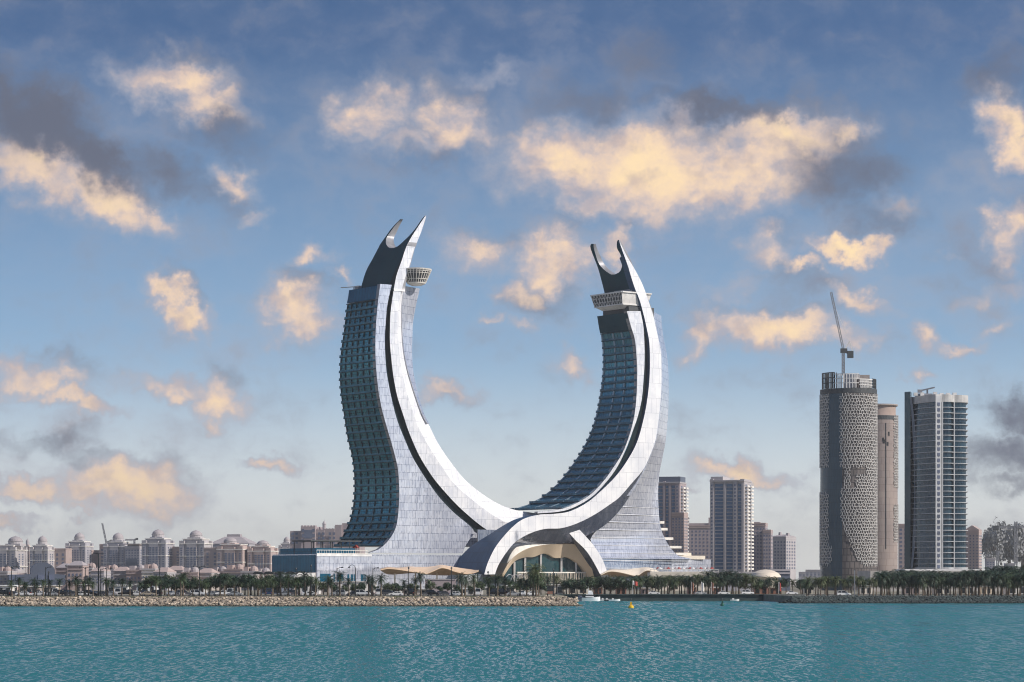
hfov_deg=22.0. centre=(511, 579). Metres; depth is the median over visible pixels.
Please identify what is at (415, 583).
date palm
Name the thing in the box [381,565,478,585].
wavy canopy
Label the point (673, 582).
date palm
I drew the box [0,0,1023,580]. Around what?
sky
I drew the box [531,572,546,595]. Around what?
date palm
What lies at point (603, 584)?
broadleaf tree
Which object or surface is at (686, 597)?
seawall
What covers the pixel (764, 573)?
dome
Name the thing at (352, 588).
broadleaf tree
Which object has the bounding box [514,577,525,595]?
date palm
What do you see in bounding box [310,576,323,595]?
date palm
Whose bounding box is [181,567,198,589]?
bay house
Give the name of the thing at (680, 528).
apartment block
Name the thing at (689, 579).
date palm
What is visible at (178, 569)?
bay house
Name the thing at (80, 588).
kiosk
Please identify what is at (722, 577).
date palm
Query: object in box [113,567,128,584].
bay house
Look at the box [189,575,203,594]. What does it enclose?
broadleaf tree
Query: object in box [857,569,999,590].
podium block
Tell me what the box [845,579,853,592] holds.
date palm
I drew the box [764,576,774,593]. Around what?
date palm
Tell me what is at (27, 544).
domed tower
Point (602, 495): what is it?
crescent tower
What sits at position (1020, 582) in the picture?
date palm
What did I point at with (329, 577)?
date palm
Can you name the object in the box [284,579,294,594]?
broadleaf tree
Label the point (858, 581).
date palm
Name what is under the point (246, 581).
date palm
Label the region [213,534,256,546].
mansard block
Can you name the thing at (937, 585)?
date palm
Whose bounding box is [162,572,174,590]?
broadleaf tree
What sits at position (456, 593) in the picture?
parked car
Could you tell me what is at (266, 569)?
bay house
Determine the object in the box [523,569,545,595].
date palm
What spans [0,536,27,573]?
domed tower
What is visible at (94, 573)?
bay house
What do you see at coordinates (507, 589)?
pavilion
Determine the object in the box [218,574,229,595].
date palm
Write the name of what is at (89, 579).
date palm
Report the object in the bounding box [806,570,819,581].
block
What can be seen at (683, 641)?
water
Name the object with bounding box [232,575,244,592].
broadleaf tree
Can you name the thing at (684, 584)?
date palm
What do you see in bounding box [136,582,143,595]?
date palm
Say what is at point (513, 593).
parked car
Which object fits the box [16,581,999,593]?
ground
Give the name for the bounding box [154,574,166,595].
date palm
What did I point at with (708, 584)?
date palm
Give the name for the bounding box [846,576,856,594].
date palm
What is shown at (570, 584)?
broadleaf tree
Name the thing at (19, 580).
date palm
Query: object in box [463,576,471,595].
date palm
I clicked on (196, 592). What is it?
parked suv
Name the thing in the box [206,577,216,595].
date palm
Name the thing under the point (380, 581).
date palm
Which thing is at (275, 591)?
pavilion
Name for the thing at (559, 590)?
pavilion
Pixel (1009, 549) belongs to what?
hazy tree
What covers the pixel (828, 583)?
date palm
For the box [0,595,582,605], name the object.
rubble
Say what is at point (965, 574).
date palm
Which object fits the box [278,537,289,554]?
domed tower
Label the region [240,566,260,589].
bay house
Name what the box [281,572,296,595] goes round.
date palm
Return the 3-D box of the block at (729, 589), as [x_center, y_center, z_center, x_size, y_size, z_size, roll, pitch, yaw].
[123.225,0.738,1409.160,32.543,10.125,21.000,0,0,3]
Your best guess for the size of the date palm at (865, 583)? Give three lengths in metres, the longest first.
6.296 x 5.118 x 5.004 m
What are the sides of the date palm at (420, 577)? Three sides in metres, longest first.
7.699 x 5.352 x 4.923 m
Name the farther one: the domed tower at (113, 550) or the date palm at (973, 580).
the domed tower at (113, 550)
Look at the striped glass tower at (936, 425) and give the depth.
1506.78 m
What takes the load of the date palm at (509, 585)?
on the breakwater land at (551, 595)
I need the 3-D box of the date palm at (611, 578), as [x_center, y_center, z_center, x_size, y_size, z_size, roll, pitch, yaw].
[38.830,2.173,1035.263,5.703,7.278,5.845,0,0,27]
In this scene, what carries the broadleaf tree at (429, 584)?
on the breakwater land at (551, 595)
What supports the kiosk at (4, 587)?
on the breakwater land at (551, 595)
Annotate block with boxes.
[124,544,141,567]
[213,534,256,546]
[290,521,364,552]
[647,569,718,590]
[671,512,687,552]
[688,517,709,558]
[712,572,753,590]
[752,522,767,571]
[763,530,772,569]
[768,569,790,590]
[773,532,795,585]
[799,572,805,579]
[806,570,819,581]
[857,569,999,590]
[898,524,904,568]
[966,525,981,569]
[985,558,994,569]
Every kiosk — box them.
[0,585,17,594]
[17,586,41,592]
[44,585,60,592]
[73,584,90,590]
[108,585,130,594]
[135,584,157,591]
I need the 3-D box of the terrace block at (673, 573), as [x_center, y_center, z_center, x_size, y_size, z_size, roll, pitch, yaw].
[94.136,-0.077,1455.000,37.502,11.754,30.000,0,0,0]
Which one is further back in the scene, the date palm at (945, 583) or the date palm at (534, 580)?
the date palm at (945, 583)
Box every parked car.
[15,591,30,595]
[31,591,44,595]
[44,591,57,595]
[74,591,89,595]
[131,591,142,595]
[141,591,154,595]
[203,591,216,595]
[228,591,242,595]
[389,591,402,595]
[438,591,449,595]
[449,591,463,595]
[506,591,518,595]
[717,591,729,593]
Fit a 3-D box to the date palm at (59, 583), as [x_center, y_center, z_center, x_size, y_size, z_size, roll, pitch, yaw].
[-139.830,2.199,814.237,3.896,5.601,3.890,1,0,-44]
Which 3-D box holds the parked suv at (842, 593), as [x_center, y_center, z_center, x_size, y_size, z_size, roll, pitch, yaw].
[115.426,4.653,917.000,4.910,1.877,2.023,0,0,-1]
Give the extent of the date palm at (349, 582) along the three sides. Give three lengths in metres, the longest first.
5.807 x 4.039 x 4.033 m
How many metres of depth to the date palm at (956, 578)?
914.87 m
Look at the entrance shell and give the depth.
1549.12 m
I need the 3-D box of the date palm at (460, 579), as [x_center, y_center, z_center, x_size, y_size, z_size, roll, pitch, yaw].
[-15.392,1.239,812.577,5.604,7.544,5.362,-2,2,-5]
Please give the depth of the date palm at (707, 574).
1029.07 m
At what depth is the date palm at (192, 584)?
813.82 m
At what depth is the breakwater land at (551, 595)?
806.00 m
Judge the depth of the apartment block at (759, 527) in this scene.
2248.73 m
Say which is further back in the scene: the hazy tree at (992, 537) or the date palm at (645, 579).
the hazy tree at (992, 537)
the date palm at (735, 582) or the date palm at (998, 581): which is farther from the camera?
the date palm at (735, 582)
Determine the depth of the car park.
845.95 m
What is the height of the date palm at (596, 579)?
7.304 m
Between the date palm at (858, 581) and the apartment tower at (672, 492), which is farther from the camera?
the apartment tower at (672, 492)
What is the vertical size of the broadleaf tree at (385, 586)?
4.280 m
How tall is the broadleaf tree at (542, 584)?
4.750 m
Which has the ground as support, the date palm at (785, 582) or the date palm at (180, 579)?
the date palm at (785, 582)
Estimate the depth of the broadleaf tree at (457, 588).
879.98 m
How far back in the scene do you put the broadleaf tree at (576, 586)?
1038.34 m
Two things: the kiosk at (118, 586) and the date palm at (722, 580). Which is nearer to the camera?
the kiosk at (118, 586)
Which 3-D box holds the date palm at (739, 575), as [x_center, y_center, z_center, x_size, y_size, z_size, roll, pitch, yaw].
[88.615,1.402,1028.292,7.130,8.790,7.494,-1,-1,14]
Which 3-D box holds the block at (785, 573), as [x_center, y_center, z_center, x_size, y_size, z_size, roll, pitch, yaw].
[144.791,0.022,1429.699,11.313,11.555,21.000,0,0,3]
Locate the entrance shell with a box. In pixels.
[490,543,593,582]
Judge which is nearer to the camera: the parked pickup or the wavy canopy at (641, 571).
the parked pickup
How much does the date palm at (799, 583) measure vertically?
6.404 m
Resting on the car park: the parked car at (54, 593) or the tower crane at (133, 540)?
the parked car at (54, 593)
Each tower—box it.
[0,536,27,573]
[24,539,30,573]
[29,535,71,573]
[65,532,98,565]
[99,533,129,567]
[141,529,174,568]
[172,530,212,569]
[204,537,250,568]
[247,540,278,571]
[272,216,608,589]
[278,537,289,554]
[456,240,710,588]
[658,477,688,551]
[710,477,753,571]
[819,372,877,590]
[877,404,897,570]
[905,387,967,568]
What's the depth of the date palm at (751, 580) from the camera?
1022.42 m
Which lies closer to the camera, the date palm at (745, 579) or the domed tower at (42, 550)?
the date palm at (745, 579)
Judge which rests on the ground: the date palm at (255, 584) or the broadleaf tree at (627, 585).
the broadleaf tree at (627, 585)
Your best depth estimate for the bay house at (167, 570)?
1462.57 m
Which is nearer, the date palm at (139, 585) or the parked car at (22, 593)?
the date palm at (139, 585)
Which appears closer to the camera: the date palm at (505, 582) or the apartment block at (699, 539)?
the date palm at (505, 582)
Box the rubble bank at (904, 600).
[799,600,1023,602]
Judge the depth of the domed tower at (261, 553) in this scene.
2986.05 m
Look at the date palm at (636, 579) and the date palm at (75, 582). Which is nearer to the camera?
the date palm at (75, 582)
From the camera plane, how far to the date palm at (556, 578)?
1047.24 m
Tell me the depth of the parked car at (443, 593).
834.12 m
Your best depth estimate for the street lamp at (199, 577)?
815.10 m
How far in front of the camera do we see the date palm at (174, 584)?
815.92 m
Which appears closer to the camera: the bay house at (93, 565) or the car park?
the car park
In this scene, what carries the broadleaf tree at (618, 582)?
on the ground
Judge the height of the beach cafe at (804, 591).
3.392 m
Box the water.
[0,601,1023,681]
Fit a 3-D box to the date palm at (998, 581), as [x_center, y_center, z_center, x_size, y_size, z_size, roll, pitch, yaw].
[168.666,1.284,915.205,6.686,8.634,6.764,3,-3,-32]
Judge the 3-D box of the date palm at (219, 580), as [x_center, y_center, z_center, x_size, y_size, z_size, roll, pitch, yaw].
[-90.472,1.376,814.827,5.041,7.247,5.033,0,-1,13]
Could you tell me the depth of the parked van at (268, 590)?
844.67 m
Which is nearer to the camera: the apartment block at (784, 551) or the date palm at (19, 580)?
the date palm at (19, 580)
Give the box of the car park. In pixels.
[0,595,534,595]
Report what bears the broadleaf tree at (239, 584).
on the breakwater land at (551, 595)
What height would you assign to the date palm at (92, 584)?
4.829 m
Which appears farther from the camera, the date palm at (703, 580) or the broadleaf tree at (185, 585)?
the date palm at (703, 580)
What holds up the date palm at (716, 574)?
on the ground
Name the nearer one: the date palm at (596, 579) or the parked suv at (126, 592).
the parked suv at (126, 592)
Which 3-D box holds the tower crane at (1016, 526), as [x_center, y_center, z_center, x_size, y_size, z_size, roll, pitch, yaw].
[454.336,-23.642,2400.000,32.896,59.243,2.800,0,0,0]
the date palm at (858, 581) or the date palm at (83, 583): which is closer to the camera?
the date palm at (83, 583)
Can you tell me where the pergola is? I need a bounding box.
[292,540,360,553]
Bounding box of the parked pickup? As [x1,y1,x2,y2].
[215,590,229,595]
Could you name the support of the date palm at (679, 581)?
on the ground
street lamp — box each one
[45,566,51,595]
[65,565,66,595]
[79,566,91,595]
[193,565,205,595]
[348,565,355,595]
[408,567,409,595]
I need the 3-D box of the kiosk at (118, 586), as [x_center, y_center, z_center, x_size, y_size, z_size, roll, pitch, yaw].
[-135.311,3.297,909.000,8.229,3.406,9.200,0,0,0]
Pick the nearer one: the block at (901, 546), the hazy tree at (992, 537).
the block at (901, 546)
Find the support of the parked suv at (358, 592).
on the car park
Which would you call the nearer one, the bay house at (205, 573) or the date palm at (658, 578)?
the date palm at (658, 578)
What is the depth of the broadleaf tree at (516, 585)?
891.40 m
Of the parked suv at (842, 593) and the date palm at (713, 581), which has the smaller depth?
the parked suv at (842, 593)
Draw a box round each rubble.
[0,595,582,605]
[778,595,1023,602]
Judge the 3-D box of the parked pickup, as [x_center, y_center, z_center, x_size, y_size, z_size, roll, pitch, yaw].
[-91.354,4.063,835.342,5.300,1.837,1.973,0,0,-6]
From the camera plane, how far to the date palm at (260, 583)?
813.66 m
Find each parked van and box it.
[266,588,271,593]
[407,588,413,594]
[475,588,480,594]
[490,588,503,595]
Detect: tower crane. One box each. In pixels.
[101,523,110,543]
[125,538,137,543]
[830,292,853,374]
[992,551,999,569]
[993,521,1023,568]
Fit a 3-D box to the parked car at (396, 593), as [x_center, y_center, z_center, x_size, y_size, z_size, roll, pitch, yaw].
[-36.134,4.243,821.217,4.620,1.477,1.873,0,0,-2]
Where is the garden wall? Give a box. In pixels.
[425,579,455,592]
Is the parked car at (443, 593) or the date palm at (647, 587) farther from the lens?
the date palm at (647, 587)
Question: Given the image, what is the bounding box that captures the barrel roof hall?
[7,562,64,584]
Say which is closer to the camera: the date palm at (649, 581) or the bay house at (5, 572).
the date palm at (649, 581)
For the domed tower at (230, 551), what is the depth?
2988.47 m
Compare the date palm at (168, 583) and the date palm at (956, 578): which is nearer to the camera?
the date palm at (168, 583)
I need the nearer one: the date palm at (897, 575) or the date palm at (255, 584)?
the date palm at (255, 584)
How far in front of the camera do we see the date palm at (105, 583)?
814.95 m
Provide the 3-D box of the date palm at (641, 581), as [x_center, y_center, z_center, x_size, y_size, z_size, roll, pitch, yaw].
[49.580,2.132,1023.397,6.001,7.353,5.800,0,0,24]
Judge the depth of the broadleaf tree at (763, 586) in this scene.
1038.10 m
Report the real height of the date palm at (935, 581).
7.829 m
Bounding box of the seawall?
[557,594,1022,600]
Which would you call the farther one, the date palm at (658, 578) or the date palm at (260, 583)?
the date palm at (658, 578)
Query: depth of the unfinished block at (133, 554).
3127.70 m
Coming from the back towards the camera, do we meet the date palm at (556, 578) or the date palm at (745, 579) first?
the date palm at (556, 578)
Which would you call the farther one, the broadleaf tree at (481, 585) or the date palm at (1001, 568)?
the date palm at (1001, 568)
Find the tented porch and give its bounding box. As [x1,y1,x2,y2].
[294,573,315,589]
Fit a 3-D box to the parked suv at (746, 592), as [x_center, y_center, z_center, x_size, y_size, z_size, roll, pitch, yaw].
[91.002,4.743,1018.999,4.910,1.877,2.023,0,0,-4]
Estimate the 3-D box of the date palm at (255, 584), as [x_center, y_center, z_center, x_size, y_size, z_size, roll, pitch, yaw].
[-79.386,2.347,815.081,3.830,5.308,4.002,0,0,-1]
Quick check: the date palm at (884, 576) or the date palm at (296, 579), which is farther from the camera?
the date palm at (884, 576)
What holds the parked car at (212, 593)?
on the car park
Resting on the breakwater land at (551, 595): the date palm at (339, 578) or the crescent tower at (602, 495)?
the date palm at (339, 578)
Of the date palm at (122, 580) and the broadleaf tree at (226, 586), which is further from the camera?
the broadleaf tree at (226, 586)
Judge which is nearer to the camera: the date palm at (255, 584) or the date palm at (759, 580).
the date palm at (255, 584)
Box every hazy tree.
[982,525,1006,560]
[989,517,1023,565]
[1004,523,1023,569]
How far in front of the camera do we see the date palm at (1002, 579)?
916.24 m
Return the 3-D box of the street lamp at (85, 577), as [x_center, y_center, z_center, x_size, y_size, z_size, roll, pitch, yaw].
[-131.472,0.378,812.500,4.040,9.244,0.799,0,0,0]
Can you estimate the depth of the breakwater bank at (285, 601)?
803.50 m
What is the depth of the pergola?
1491.53 m
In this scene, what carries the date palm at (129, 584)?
on the breakwater land at (551, 595)
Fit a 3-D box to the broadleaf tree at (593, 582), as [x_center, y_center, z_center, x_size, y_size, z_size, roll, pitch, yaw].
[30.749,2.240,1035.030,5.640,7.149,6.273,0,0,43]
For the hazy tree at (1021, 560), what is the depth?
3376.57 m
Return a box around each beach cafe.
[592,587,601,593]
[615,588,625,593]
[641,588,648,593]
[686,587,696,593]
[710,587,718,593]
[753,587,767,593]
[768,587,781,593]
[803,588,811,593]
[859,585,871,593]
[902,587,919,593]
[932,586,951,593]
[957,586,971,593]
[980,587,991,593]
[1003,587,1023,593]
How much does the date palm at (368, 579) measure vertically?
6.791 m
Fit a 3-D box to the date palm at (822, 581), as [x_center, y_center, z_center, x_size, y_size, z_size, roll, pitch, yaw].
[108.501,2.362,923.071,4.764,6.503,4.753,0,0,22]
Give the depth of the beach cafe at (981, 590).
1050.00 m
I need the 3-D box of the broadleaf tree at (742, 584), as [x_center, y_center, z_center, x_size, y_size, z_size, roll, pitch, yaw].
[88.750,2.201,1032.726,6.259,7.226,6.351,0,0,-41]
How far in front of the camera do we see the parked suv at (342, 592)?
835.21 m
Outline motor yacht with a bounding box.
[582,589,599,600]
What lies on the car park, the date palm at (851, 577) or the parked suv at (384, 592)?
the parked suv at (384, 592)
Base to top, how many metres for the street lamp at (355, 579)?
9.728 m
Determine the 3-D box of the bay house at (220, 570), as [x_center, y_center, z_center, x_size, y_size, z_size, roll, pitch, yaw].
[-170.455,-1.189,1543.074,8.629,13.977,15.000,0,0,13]
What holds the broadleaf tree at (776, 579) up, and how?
on the ground
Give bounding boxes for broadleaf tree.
[142,575,158,591]
[158,578,171,594]
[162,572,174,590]
[176,579,190,589]
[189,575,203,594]
[206,575,218,590]
[212,573,227,594]
[217,573,236,594]
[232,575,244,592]
[238,578,251,594]
[240,573,258,594]
[250,579,267,593]
[259,574,274,594]
[271,579,285,592]
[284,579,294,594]
[291,580,306,594]
[317,580,326,594]
[341,584,347,590]
[349,583,357,590]
[357,582,366,589]
[382,582,390,589]
[386,584,394,590]
[392,583,400,590]
[424,579,436,589]
[442,582,452,591]
[453,584,460,591]
[475,580,484,589]
[512,582,522,591]
[525,580,534,590]
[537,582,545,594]
[560,580,569,593]
[563,579,577,593]
[574,582,582,593]
[577,579,590,593]
[584,577,598,590]
[599,579,609,593]
[609,578,624,593]
[624,581,633,593]
[651,580,662,590]
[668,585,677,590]
[733,580,746,592]
[750,582,761,593]
[760,579,766,593]
[772,577,785,593]
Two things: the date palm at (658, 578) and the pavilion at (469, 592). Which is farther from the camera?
the date palm at (658, 578)
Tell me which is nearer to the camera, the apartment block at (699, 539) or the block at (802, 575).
the apartment block at (699, 539)
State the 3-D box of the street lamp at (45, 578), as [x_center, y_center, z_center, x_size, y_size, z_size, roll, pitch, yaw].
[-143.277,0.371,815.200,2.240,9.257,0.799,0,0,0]
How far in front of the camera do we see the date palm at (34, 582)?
813.77 m
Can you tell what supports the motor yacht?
on the water
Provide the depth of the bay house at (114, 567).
1542.41 m
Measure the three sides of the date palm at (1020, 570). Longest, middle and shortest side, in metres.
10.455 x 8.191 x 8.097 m
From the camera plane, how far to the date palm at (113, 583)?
812.79 m
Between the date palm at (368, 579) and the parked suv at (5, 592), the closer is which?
the date palm at (368, 579)
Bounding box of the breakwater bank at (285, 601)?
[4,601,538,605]
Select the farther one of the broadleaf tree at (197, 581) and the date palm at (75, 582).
the broadleaf tree at (197, 581)
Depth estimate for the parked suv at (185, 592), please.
834.91 m
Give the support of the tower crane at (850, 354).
on the lattice tower at (848, 467)
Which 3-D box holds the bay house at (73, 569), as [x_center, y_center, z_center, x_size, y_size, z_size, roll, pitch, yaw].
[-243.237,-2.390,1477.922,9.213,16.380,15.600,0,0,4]
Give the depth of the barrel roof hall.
1450.00 m
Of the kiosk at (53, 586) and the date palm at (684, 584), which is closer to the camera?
the kiosk at (53, 586)
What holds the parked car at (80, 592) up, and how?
on the car park
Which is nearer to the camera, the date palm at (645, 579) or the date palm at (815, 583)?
the date palm at (815, 583)
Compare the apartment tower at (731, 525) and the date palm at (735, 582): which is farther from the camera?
the apartment tower at (731, 525)
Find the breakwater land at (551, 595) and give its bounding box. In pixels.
[0,593,566,600]
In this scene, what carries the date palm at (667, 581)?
on the ground
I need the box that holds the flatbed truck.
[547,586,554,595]
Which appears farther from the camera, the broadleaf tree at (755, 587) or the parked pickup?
the broadleaf tree at (755, 587)
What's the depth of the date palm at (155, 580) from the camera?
812.96 m
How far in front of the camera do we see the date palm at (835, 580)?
924.23 m
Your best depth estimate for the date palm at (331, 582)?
812.81 m
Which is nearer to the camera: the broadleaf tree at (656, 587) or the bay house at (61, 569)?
the broadleaf tree at (656, 587)
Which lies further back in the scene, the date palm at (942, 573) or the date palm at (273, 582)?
the date palm at (942, 573)
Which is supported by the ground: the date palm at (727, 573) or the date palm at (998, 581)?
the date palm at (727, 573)
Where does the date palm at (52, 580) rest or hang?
on the breakwater land at (551, 595)
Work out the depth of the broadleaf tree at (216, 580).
867.83 m
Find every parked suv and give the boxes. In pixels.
[0,590,10,595]
[118,590,132,595]
[177,590,191,595]
[190,590,204,595]
[330,590,345,595]
[356,590,370,595]
[382,590,393,595]
[425,590,439,595]
[741,590,753,593]
[836,591,850,595]
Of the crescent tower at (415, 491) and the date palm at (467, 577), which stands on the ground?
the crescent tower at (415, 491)
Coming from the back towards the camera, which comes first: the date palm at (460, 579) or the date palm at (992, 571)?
the date palm at (992, 571)
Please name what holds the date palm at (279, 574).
on the car park
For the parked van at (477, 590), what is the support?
on the car park
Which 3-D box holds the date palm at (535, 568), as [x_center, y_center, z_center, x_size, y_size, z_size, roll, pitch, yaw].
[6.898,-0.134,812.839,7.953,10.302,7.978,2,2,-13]
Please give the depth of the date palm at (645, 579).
1034.05 m
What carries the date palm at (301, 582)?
on the breakwater land at (551, 595)
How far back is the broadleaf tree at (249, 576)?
867.80 m
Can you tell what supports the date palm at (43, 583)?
on the breakwater land at (551, 595)
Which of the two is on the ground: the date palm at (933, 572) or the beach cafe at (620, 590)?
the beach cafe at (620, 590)
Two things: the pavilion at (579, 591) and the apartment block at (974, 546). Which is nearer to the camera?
the pavilion at (579, 591)
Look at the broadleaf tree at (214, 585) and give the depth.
867.10 m
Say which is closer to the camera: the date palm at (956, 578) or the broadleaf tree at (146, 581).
the broadleaf tree at (146, 581)
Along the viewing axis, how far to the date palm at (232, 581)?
813.84 m
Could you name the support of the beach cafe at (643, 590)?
on the ground
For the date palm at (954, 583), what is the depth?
915.10 m
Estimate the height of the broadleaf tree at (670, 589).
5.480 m
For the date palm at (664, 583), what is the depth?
1021.85 m
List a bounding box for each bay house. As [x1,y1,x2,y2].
[0,566,16,589]
[12,568,22,589]
[56,563,68,589]
[67,561,88,589]
[88,563,95,580]
[91,567,110,589]
[105,564,117,580]
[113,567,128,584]
[126,565,143,589]
[141,563,157,579]
[153,567,176,589]
[170,566,184,589]
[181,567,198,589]
[200,568,219,589]
[213,566,225,589]
[223,564,243,577]
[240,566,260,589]
[258,567,270,579]
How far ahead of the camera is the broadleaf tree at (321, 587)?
888.87 m
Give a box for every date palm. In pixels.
[7,580,16,595]
[13,576,23,595]
[20,581,27,595]
[29,577,39,595]
[38,578,47,595]
[46,579,54,595]
[54,578,64,595]
[67,580,74,595]
[70,576,81,595]
[78,579,88,595]
[84,575,95,595]
[89,581,96,595]
[101,577,110,595]
[108,578,117,595]
[116,578,126,595]
[125,579,135,595]
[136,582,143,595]
[148,575,161,595]
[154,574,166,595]
[164,579,171,595]
[170,578,179,595]
[174,574,187,595]
[177,572,191,595]
[188,580,196,595]
[202,579,211,595]
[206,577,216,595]
[213,573,225,595]
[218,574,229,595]
[228,576,237,595]
[241,578,252,595]
[251,579,257,595]
[257,580,265,595]
[267,577,277,595]
[272,577,281,595]
[273,571,286,595]
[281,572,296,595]
[289,576,301,595]
[294,576,303,595]
[297,571,310,595]
[305,576,314,595]
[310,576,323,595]
[322,575,336,595]
[325,577,336,595]
[332,571,347,595]
[343,578,353,595]
[361,574,373,595]
[365,575,377,595]
[374,573,388,595]
[398,579,407,595]
[411,578,418,595]
[412,571,426,595]
[455,572,468,595]
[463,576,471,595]
[467,573,480,595]
[481,577,493,595]
[491,574,505,595]
[501,577,510,595]
[504,580,513,595]
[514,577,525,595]
[522,578,529,595]
[523,562,545,595]
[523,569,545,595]
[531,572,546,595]
[543,574,554,585]
[551,574,562,593]
[591,576,599,593]
[599,575,609,593]
[606,576,615,593]
[627,578,639,593]
[633,576,646,593]
[641,574,653,593]
[644,579,653,593]
[646,576,655,590]
[653,574,664,591]
[659,576,670,593]
[662,575,672,593]
[668,577,679,593]
[673,576,684,593]
[679,576,687,593]
[683,575,696,593]
[692,574,703,590]
[698,575,709,591]
[699,569,715,590]
[705,577,715,593]
[707,576,717,593]
[710,572,722,593]
[715,577,725,590]
[718,569,737,591]
[719,575,730,590]
[726,576,738,593]
[730,577,741,593]
[734,572,745,593]
[740,573,752,589]
[746,575,758,591]
[753,577,764,593]
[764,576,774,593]
[780,577,792,591]
[789,579,796,590]
[795,579,805,593]
[801,579,811,595]
[810,577,821,595]
[815,577,826,594]
[822,576,833,595]
[830,576,841,595]
[840,579,850,590]
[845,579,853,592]
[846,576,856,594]
[853,576,866,595]
[859,578,869,595]
[867,577,877,595]
[873,570,891,595]
[879,576,891,594]
[887,576,901,595]
[891,572,907,594]
[895,576,909,595]
[906,575,917,594]
[911,570,929,594]
[915,578,929,595]
[922,574,937,595]
[924,569,937,594]
[926,574,941,595]
[933,576,945,595]
[934,571,947,595]
[940,577,952,595]
[942,571,956,594]
[947,575,963,595]
[953,575,965,595]
[957,570,975,595]
[960,568,974,595]
[967,571,981,594]
[970,573,982,595]
[976,568,992,595]
[984,566,999,594]
[985,575,995,594]
[990,571,1005,594]
[992,572,1010,595]
[993,563,1011,594]
[1000,575,1013,595]
[1004,570,1016,594]
[1004,574,1017,595]
[1008,567,1023,595]
[1013,572,1023,595]
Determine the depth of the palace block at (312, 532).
2495.89 m
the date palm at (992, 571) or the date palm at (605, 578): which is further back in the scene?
the date palm at (605, 578)
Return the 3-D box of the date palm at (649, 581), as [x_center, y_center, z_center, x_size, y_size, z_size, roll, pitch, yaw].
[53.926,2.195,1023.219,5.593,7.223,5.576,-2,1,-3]
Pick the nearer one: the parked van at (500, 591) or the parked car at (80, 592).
the parked car at (80, 592)
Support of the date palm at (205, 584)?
on the breakwater land at (551, 595)
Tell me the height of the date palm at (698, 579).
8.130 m
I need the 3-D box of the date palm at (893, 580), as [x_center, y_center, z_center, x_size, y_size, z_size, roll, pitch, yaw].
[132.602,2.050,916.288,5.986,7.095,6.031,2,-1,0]
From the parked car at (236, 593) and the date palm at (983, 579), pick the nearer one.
the parked car at (236, 593)
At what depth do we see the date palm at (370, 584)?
817.86 m
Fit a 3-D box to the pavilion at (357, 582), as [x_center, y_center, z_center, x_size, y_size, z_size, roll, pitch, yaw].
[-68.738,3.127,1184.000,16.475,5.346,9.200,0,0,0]
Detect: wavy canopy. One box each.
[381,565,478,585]
[601,567,656,577]
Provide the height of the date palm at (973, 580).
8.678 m
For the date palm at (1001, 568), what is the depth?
959.80 m
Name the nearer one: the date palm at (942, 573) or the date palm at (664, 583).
the date palm at (942, 573)
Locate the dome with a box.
[751,569,780,584]
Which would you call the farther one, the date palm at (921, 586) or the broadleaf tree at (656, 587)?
the broadleaf tree at (656, 587)
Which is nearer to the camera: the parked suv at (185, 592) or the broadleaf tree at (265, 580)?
the parked suv at (185, 592)
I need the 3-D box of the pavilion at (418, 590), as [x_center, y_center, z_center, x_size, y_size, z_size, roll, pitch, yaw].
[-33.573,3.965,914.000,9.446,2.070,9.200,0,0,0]
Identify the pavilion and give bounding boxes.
[260,587,283,593]
[300,582,322,593]
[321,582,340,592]
[341,581,375,592]
[403,588,426,593]
[452,588,482,594]
[506,585,515,591]
[546,584,564,593]
[567,588,588,593]
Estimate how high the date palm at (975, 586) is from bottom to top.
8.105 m
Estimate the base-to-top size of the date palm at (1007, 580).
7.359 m
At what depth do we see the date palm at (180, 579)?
812.62 m
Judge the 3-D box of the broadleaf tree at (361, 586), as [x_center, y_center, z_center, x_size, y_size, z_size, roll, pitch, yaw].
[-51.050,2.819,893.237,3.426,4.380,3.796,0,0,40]
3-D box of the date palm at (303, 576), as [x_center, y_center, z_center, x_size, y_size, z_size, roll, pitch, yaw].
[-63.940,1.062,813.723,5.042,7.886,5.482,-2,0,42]
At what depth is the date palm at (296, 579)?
812.68 m
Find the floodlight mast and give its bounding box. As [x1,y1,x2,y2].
[93,553,103,595]
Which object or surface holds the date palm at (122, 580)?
on the breakwater land at (551, 595)

